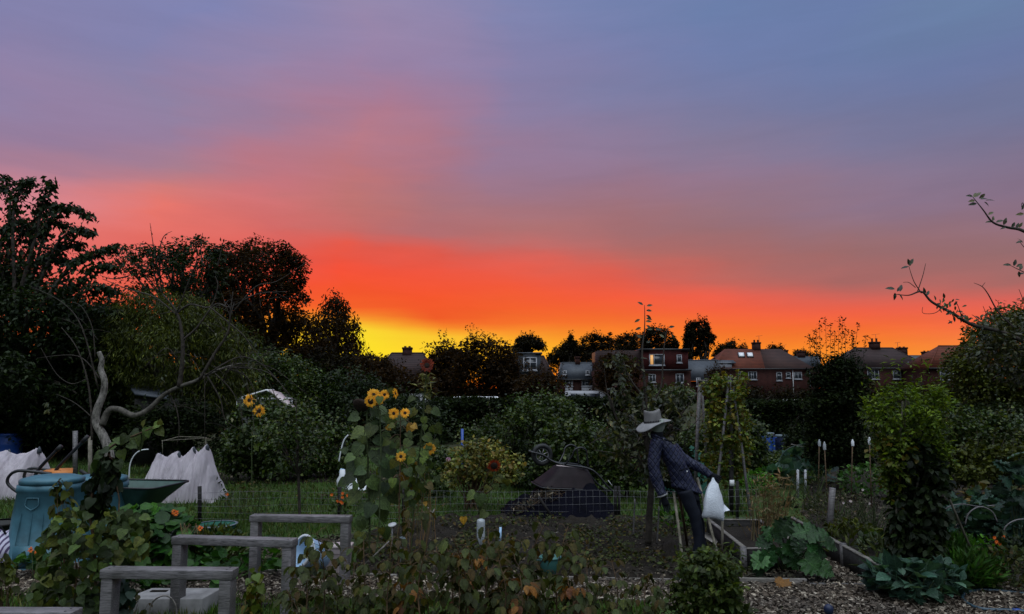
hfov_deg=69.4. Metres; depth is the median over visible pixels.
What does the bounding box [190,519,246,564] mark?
plant
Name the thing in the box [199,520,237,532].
pond tray
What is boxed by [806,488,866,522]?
plant
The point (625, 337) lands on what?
tree
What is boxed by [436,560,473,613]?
raspberry cane
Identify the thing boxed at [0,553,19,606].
plant
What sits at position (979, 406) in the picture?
hedge
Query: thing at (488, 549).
raspberry cane
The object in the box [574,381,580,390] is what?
door
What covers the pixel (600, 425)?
shrub
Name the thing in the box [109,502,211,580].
nasturtium
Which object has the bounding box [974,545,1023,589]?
plant
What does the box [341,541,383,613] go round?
raspberry cane
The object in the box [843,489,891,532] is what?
plant
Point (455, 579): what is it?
raspberry cane
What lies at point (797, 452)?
plant
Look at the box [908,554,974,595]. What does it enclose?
plant
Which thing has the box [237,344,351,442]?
bush
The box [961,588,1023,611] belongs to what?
hose
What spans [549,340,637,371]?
tree
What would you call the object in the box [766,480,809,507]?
plant
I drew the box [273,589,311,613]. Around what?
raspberry cane
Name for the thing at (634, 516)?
garden stick
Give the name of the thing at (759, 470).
plant
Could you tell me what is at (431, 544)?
raspberry cane
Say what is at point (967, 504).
hoop
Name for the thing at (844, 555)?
raised bed
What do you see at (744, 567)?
plant
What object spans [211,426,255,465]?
shrub
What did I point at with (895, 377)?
window
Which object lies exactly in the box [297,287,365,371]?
birch tree
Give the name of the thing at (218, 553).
plant
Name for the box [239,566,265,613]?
plant
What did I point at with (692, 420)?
ground
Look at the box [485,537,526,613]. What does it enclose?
raspberry cane
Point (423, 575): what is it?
raspberry cane
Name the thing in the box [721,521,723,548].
prop pole
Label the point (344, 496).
plant
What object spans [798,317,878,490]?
pear tree
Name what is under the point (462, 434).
stake
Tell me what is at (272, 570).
edging board
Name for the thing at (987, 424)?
shrub
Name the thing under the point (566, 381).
window
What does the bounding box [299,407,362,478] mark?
shrub
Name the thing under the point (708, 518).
prop pole
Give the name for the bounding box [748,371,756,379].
window
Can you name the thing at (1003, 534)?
plant
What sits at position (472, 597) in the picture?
raspberry cane
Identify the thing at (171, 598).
hoop
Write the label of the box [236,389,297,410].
greenhouse
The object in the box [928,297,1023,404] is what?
tree
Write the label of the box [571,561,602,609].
raspberry cane
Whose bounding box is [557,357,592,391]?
house
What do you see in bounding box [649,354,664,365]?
window
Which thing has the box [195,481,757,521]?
wire fence
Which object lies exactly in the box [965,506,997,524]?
hoop
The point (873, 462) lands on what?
shrub
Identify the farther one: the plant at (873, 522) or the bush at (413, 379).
the bush at (413, 379)
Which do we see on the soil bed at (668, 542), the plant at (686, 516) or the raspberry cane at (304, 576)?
the plant at (686, 516)
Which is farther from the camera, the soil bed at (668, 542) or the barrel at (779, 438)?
the barrel at (779, 438)
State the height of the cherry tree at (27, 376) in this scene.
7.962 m
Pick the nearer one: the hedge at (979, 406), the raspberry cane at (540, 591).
the raspberry cane at (540, 591)
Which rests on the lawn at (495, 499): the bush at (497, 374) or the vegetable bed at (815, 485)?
the vegetable bed at (815, 485)
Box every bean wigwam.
[696,369,757,516]
[857,355,970,578]
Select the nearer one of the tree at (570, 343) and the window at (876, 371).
the window at (876, 371)
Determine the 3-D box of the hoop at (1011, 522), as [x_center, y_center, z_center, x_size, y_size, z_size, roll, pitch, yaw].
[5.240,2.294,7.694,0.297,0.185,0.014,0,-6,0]
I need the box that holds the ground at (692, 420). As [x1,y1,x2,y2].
[3,393,880,608]
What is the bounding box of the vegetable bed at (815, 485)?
[802,458,1023,580]
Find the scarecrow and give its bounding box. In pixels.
[636,409,721,550]
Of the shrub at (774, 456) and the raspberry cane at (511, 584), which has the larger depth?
the shrub at (774, 456)
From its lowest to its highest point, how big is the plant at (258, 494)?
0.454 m
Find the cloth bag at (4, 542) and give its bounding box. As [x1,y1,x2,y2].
[0,526,9,562]
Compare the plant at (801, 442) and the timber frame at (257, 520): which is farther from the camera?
the plant at (801, 442)
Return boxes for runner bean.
[26,419,163,613]
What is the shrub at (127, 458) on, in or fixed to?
on the lawn at (495, 499)
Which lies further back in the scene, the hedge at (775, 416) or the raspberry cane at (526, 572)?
the hedge at (775, 416)
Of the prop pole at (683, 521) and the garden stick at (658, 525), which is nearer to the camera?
the prop pole at (683, 521)
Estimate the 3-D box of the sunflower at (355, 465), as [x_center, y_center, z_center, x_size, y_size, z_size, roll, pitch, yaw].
[-1.542,1.910,8.132,0.785,1.795,0.438,0,-6,0]
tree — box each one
[0,174,136,457]
[32,260,306,457]
[98,225,233,359]
[186,232,319,369]
[250,398,334,525]
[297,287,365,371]
[512,330,547,351]
[546,338,579,373]
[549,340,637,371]
[564,330,579,361]
[572,327,614,361]
[589,302,708,543]
[609,329,642,350]
[639,323,680,348]
[680,318,699,359]
[692,313,716,359]
[711,337,747,356]
[765,342,783,349]
[793,346,823,363]
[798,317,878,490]
[885,192,1023,389]
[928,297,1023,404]
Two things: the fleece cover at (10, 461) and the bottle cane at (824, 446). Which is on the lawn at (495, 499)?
the fleece cover at (10, 461)
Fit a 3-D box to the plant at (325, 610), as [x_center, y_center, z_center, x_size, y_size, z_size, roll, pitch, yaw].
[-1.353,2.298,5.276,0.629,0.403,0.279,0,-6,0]
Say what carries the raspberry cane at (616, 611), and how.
on the front verge
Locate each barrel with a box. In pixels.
[0,433,23,453]
[762,432,776,450]
[775,434,788,450]
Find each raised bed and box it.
[706,519,806,571]
[791,517,906,592]
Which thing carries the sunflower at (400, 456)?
on the lawn at (495, 499)
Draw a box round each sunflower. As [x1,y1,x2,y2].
[239,394,265,486]
[337,399,407,555]
[351,387,397,561]
[376,358,441,559]
[382,408,417,563]
[460,459,510,524]
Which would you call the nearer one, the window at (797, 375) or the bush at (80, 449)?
the bush at (80, 449)
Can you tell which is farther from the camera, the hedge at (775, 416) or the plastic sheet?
the hedge at (775, 416)
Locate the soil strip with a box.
[218,471,419,484]
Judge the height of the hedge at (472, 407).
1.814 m
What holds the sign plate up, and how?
on the soil bed at (668, 542)
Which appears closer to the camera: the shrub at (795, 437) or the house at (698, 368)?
the shrub at (795, 437)
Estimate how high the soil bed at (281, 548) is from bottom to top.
0.098 m
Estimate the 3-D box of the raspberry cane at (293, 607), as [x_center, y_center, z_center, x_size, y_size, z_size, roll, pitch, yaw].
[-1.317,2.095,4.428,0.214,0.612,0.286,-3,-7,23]
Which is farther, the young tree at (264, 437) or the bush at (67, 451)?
the bush at (67, 451)
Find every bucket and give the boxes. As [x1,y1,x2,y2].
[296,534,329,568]
[537,554,560,574]
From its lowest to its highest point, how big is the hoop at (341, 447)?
0.481 m
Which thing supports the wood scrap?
on the soil bed at (668, 542)
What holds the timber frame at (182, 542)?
on the front verge
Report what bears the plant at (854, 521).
on the raised bed at (844, 555)
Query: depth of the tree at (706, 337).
117.58 m
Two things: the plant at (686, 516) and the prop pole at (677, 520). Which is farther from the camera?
the plant at (686, 516)
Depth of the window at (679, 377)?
95.47 m
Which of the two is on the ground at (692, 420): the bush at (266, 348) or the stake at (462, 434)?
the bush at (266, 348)
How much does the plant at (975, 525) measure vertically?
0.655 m
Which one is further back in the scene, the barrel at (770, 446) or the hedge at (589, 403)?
the hedge at (589, 403)
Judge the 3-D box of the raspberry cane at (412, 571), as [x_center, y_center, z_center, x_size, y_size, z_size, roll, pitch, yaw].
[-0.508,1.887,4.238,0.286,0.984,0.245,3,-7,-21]
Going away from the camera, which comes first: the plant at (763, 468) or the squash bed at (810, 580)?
the squash bed at (810, 580)
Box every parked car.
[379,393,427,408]
[565,391,604,397]
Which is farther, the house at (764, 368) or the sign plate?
the house at (764, 368)
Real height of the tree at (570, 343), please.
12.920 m
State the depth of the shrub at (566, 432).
13.10 m
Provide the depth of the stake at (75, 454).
15.24 m
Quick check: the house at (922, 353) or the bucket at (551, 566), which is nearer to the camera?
the bucket at (551, 566)
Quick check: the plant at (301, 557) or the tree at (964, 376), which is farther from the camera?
the tree at (964, 376)
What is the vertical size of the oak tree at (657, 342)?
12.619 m
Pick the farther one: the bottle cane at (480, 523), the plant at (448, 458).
the plant at (448, 458)
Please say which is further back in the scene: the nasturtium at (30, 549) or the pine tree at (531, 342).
the pine tree at (531, 342)
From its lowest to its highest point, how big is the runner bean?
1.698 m
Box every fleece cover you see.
[0,446,49,499]
[145,444,228,503]
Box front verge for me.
[213,608,684,613]
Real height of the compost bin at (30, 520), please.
0.950 m
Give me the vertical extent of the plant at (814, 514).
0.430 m
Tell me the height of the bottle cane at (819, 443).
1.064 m
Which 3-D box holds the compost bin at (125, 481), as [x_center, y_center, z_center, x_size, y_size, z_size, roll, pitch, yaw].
[-4.891,2.432,8.733,0.728,0.890,0.732,0,-6,0]
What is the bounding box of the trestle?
[694,380,708,486]
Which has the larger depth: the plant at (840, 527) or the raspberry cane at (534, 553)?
the plant at (840, 527)
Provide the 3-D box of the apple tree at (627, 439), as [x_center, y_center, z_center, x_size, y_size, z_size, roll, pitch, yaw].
[1.566,1.371,8.928,1.268,2.881,1.182,6,-9,-43]
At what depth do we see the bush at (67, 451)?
21.84 m
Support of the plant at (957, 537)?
on the lawn at (495, 499)
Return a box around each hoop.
[128,449,148,478]
[148,595,176,613]
[338,435,348,461]
[945,504,994,508]
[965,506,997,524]
[1003,518,1023,530]
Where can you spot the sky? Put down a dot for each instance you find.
(769, 169)
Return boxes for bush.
[5,395,87,454]
[33,357,159,456]
[64,296,334,431]
[87,284,270,417]
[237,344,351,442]
[298,361,459,445]
[304,341,377,393]
[344,349,404,407]
[352,339,441,405]
[419,329,468,398]
[436,435,526,510]
[443,323,528,398]
[504,340,522,397]
[510,356,570,398]
[589,340,649,397]
[640,378,696,408]
[663,541,758,613]
[703,377,815,401]
[704,358,736,396]
[860,381,961,403]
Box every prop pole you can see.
[672,492,682,557]
[678,496,688,547]
[696,477,717,550]
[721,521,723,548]
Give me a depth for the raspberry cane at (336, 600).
4.91 m
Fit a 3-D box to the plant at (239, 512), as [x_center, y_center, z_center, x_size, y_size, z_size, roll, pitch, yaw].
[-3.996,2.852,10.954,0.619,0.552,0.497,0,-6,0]
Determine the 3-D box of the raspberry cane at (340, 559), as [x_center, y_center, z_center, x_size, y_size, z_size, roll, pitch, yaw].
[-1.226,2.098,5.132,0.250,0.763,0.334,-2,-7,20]
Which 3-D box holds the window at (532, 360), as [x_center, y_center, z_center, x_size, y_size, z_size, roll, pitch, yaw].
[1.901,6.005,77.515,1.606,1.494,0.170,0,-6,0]
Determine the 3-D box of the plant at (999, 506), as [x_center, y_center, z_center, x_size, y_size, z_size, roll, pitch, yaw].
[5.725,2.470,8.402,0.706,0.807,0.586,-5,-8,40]
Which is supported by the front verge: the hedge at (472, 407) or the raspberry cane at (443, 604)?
the raspberry cane at (443, 604)
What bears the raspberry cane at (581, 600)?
on the front verge
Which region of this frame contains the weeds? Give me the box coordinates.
[221,478,723,568]
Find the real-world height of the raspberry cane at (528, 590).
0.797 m
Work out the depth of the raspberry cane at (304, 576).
4.63 m
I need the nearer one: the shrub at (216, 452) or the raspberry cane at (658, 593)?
the raspberry cane at (658, 593)
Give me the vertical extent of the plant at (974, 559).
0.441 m
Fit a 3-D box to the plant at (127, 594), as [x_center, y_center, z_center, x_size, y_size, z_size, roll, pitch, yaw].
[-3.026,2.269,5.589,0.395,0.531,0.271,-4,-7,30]
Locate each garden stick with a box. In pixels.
[632,499,635,534]
[656,507,659,542]
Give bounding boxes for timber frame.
[0,607,82,613]
[99,566,238,613]
[169,534,297,613]
[248,514,352,583]
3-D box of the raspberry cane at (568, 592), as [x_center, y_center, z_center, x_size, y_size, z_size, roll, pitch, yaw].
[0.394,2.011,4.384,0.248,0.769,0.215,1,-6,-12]
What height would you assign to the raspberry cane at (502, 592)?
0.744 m
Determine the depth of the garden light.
5.66 m
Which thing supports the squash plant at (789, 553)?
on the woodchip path
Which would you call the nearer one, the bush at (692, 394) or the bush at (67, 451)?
the bush at (67, 451)
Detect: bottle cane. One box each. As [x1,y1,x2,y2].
[477,519,484,544]
[818,439,820,487]
[823,442,827,507]
[850,439,853,506]
[868,437,871,505]
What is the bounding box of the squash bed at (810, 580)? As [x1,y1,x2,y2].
[744,558,837,581]
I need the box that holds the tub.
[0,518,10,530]
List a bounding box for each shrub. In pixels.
[100,438,220,462]
[108,389,231,461]
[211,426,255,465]
[216,383,321,480]
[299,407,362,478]
[414,433,457,496]
[454,400,507,456]
[490,382,583,447]
[499,424,541,488]
[516,456,611,491]
[529,402,614,478]
[577,409,636,465]
[593,422,647,498]
[660,432,704,498]
[676,409,725,466]
[725,406,763,452]
[737,405,775,478]
[759,437,792,469]
[777,414,812,459]
[831,437,879,466]
[938,391,1023,458]
[948,426,1023,491]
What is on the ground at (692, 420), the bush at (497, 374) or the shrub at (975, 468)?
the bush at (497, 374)
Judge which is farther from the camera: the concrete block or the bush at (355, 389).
the bush at (355, 389)
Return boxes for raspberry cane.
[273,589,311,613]
[283,560,329,613]
[288,600,301,613]
[299,528,340,613]
[313,586,346,613]
[315,556,351,613]
[323,591,350,613]
[337,562,369,613]
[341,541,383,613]
[351,579,386,613]
[368,599,393,608]
[369,560,411,613]
[375,537,407,613]
[385,585,415,609]
[392,507,435,613]
[393,580,422,613]
[396,553,431,613]
[401,548,445,613]
[404,539,438,613]
[432,537,464,609]
[432,565,464,613]
[434,532,480,613]
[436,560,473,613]
[448,552,486,613]
[454,558,480,613]
[465,526,504,613]
[473,550,512,612]
[477,556,523,613]
[483,574,527,607]
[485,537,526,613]
[497,571,525,612]
[499,575,540,613]
[508,552,545,613]
[519,522,555,613]
[520,550,560,613]
[521,572,552,613]
[536,586,559,613]
[544,524,584,613]
[550,573,592,613]
[553,541,595,611]
[556,579,585,613]
[560,577,596,613]
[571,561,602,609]
[593,579,619,613]
[595,558,631,613]
[606,605,621,613]
[620,575,649,613]
[631,582,659,613]
[639,573,668,613]
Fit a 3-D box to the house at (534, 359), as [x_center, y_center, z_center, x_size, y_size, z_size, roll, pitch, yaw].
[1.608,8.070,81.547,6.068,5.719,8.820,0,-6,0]
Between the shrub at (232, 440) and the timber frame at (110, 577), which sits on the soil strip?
the shrub at (232, 440)
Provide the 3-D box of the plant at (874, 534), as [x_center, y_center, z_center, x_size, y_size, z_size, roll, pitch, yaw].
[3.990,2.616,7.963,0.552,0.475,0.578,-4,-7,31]
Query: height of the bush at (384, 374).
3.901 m
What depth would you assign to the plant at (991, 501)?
9.00 m
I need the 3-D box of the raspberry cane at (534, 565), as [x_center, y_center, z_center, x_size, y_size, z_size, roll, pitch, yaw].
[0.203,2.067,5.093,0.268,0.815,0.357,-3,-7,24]
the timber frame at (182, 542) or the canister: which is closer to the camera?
the timber frame at (182, 542)
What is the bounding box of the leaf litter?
[218,470,1023,579]
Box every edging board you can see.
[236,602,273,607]
[261,569,280,573]
[599,577,680,581]
[608,598,674,603]
[739,577,806,583]
[809,583,864,585]
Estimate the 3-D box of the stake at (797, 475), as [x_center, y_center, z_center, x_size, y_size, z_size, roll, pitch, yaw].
[5.001,3.096,12.938,0.058,0.497,0.040,0,-6,0]
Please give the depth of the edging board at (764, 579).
7.22 m
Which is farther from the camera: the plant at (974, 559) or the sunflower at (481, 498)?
the sunflower at (481, 498)
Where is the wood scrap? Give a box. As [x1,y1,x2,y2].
[365,541,389,564]
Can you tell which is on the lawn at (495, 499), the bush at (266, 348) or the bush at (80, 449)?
the bush at (80, 449)
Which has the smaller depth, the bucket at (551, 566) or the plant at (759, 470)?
the bucket at (551, 566)
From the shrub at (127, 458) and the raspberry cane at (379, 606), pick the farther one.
the shrub at (127, 458)
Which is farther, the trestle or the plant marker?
the trestle
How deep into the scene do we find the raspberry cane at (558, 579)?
4.61 m
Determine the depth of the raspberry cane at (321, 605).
4.88 m
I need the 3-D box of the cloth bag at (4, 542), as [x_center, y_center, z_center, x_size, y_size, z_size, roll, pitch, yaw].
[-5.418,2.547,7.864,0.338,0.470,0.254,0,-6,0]
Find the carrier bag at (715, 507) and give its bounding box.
[702,477,728,520]
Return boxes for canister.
[337,468,345,488]
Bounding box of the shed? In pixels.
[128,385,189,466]
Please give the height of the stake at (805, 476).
0.454 m
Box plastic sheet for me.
[347,479,365,489]
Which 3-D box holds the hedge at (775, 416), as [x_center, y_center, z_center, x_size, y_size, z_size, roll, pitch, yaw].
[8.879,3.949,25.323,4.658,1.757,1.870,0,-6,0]
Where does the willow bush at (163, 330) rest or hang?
on the lawn at (495, 499)
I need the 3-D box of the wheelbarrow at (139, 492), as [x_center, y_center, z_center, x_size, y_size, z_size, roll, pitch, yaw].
[-4.812,2.473,9.103,1.670,0.851,0.819,-1,-6,8]
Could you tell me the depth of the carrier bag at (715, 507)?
8.00 m
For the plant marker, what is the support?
on the lawn at (495, 499)
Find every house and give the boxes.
[387,346,426,378]
[513,352,552,396]
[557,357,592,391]
[591,349,691,391]
[688,360,720,401]
[711,335,811,399]
[794,351,820,390]
[829,334,914,393]
[900,340,975,392]
[909,351,927,358]
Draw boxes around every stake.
[73,431,77,473]
[88,436,91,473]
[461,429,463,463]
[796,469,798,497]
[804,470,806,494]
[826,487,835,526]
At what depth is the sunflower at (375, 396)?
7.96 m
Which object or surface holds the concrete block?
on the front verge
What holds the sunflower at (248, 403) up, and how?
on the lawn at (495, 499)
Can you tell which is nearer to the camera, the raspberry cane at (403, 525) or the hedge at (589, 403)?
the raspberry cane at (403, 525)
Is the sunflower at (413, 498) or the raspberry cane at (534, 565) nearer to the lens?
the raspberry cane at (534, 565)
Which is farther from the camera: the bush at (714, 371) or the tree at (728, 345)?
the tree at (728, 345)
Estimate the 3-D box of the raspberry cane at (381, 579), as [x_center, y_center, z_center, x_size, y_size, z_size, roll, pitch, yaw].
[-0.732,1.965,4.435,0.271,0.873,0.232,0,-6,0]
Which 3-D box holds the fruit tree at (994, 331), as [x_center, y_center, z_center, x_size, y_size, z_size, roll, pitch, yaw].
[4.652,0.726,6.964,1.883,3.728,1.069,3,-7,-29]
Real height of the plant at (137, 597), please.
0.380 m
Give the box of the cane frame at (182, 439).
[162,436,206,454]
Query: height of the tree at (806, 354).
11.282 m
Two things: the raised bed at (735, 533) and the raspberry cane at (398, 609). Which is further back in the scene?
the raised bed at (735, 533)
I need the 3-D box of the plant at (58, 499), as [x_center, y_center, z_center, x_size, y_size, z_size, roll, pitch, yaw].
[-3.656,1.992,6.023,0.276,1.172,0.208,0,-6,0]
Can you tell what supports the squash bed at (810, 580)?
on the lawn at (495, 499)
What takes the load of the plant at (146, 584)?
on the woodchip path
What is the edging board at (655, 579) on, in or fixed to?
on the woodchip path
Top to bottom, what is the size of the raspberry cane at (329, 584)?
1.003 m
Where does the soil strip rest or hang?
on the lawn at (495, 499)
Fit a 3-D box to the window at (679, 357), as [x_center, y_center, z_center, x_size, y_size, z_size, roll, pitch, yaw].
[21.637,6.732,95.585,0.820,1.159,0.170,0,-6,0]
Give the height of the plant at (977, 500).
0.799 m
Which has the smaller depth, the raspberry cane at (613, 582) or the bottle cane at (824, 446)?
the raspberry cane at (613, 582)
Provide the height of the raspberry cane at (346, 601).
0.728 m
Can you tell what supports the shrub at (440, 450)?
on the lawn at (495, 499)
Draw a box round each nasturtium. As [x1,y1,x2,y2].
[28,547,36,593]
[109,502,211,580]
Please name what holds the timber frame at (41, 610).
on the front verge
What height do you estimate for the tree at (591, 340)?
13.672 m
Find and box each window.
[522,357,537,370]
[565,380,573,386]
[581,380,591,386]
[648,374,656,382]
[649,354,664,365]
[675,374,684,383]
[676,355,682,363]
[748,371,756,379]
[776,372,781,380]
[786,372,791,378]
[794,372,802,379]
[867,369,879,379]
[892,370,901,379]
[939,370,953,379]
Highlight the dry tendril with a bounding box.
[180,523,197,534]
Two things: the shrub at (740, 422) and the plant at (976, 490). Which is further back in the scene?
the shrub at (740, 422)
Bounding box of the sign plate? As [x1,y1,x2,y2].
[705,532,717,549]
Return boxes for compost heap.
[500,483,617,519]
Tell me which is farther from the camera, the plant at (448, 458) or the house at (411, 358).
the house at (411, 358)
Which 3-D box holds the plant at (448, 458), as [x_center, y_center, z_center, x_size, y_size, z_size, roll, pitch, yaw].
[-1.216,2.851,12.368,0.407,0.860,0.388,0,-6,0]
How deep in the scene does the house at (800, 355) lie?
152.91 m
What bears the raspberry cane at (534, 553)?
on the front verge
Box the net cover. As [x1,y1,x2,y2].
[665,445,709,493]
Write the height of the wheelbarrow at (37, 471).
1.377 m
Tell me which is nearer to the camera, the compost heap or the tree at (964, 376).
the compost heap
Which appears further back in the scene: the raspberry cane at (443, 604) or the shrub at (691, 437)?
the shrub at (691, 437)
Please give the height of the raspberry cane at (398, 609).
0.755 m
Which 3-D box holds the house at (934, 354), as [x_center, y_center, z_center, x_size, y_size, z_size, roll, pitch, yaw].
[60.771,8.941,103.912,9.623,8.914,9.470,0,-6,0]
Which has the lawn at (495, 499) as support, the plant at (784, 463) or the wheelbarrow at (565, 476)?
the plant at (784, 463)
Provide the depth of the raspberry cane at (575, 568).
4.61 m
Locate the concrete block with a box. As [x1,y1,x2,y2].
[128,588,218,613]
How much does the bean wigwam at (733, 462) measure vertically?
2.225 m
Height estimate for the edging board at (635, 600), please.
0.040 m
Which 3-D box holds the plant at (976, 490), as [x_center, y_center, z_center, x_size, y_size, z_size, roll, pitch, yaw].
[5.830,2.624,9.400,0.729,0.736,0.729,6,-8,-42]
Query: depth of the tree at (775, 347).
139.37 m
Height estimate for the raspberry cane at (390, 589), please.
0.684 m
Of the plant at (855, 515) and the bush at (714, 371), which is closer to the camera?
the plant at (855, 515)
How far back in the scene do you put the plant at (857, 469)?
12.69 m
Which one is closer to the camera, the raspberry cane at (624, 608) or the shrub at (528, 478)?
the raspberry cane at (624, 608)
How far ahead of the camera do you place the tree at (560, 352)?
138.67 m
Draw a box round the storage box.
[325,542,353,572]
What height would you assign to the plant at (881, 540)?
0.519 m
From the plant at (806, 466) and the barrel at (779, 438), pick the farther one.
the barrel at (779, 438)
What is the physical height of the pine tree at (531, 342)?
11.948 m
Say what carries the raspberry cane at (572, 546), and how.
on the front verge
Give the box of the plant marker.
[388,522,395,545]
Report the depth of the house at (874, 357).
109.19 m
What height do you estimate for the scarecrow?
1.613 m
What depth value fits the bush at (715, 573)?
5.01 m
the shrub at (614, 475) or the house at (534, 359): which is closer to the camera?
the shrub at (614, 475)
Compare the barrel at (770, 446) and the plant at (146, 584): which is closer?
the plant at (146, 584)
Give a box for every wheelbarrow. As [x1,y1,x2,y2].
[5,435,89,492]
[79,469,188,540]
[528,444,622,497]
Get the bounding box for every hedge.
[428,394,531,441]
[535,393,685,435]
[701,397,819,435]
[860,399,1023,462]
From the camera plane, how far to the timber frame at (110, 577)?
5.09 m
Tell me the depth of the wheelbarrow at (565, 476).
11.23 m
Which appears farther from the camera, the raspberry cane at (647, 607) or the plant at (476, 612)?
the plant at (476, 612)
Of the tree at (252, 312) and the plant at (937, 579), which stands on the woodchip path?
the plant at (937, 579)
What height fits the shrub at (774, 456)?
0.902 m
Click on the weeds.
(605, 550)
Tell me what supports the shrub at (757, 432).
on the lawn at (495, 499)
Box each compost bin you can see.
[9,473,89,570]
[84,474,128,556]
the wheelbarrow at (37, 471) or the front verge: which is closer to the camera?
the front verge
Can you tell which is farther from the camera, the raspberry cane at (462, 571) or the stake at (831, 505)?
the stake at (831, 505)
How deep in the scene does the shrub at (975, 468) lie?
12.13 m
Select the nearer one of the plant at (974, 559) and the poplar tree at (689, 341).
the plant at (974, 559)
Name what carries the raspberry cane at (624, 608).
on the front verge
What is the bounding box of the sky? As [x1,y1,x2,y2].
[0,0,1023,385]
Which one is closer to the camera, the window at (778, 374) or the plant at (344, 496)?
the plant at (344, 496)
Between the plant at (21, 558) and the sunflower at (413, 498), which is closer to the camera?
the plant at (21, 558)
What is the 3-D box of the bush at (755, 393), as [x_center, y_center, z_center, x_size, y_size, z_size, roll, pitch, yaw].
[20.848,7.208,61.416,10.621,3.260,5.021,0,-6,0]
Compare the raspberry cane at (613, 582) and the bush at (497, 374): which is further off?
the bush at (497, 374)
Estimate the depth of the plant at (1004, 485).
8.20 m
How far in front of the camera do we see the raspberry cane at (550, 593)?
5.02 m
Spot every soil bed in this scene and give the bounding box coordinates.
[239,537,339,566]
[355,512,738,580]
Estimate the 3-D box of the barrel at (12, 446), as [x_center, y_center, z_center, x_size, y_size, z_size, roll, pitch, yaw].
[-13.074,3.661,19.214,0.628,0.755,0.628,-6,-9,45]
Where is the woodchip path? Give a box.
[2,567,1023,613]
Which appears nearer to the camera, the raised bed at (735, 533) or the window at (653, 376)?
the raised bed at (735, 533)
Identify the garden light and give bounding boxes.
[823,604,833,613]
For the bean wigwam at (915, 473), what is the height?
2.248 m
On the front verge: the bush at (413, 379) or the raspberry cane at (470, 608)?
the raspberry cane at (470, 608)
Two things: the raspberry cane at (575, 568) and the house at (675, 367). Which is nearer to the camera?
the raspberry cane at (575, 568)
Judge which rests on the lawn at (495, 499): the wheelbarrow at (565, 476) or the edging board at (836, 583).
the edging board at (836, 583)
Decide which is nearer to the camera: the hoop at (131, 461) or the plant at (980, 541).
the plant at (980, 541)
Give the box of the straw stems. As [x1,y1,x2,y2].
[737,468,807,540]
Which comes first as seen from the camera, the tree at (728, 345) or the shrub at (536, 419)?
the shrub at (536, 419)
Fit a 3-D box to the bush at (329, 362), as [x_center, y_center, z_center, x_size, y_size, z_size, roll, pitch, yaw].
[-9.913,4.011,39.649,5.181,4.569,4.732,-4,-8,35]
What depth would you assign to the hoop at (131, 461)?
14.74 m
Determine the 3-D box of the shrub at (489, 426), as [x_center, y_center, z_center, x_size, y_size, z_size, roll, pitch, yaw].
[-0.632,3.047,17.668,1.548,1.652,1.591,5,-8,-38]
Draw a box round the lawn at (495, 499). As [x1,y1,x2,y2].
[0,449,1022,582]
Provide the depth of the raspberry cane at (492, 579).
4.46 m
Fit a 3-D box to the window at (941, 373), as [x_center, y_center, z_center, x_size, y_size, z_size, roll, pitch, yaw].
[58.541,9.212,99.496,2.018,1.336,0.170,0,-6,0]
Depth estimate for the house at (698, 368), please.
105.45 m
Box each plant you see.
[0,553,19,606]
[11,550,62,575]
[47,478,80,600]
[90,579,135,613]
[124,590,152,613]
[125,556,237,590]
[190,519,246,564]
[201,529,281,577]
[219,488,233,507]
[221,483,261,516]
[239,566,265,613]
[241,491,276,522]
[281,602,356,613]
[291,554,319,611]
[328,492,351,524]
[430,453,450,502]
[467,604,560,613]
[653,506,690,530]
[734,559,751,574]
[738,467,778,494]
[749,516,837,587]
[756,464,782,480]
[766,453,803,487]
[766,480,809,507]
[782,447,815,480]
[784,467,843,508]
[792,505,850,525]
[797,440,819,472]
[798,455,838,482]
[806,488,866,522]
[809,491,886,534]
[822,517,883,542]
[823,522,859,551]
[825,516,855,537]
[835,461,886,497]
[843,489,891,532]
[848,532,892,565]
[854,527,897,552]
[857,549,928,601]
[873,558,959,604]
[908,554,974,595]
[924,496,992,541]
[935,528,975,549]
[943,542,1010,591]
[944,480,1023,511]
[945,485,998,537]
[955,488,1019,539]
[960,529,1004,565]
[972,491,1018,534]
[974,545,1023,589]
[978,490,1023,554]
[981,528,1023,573]
[988,451,1023,549]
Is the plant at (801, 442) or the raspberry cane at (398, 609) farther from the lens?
the plant at (801, 442)

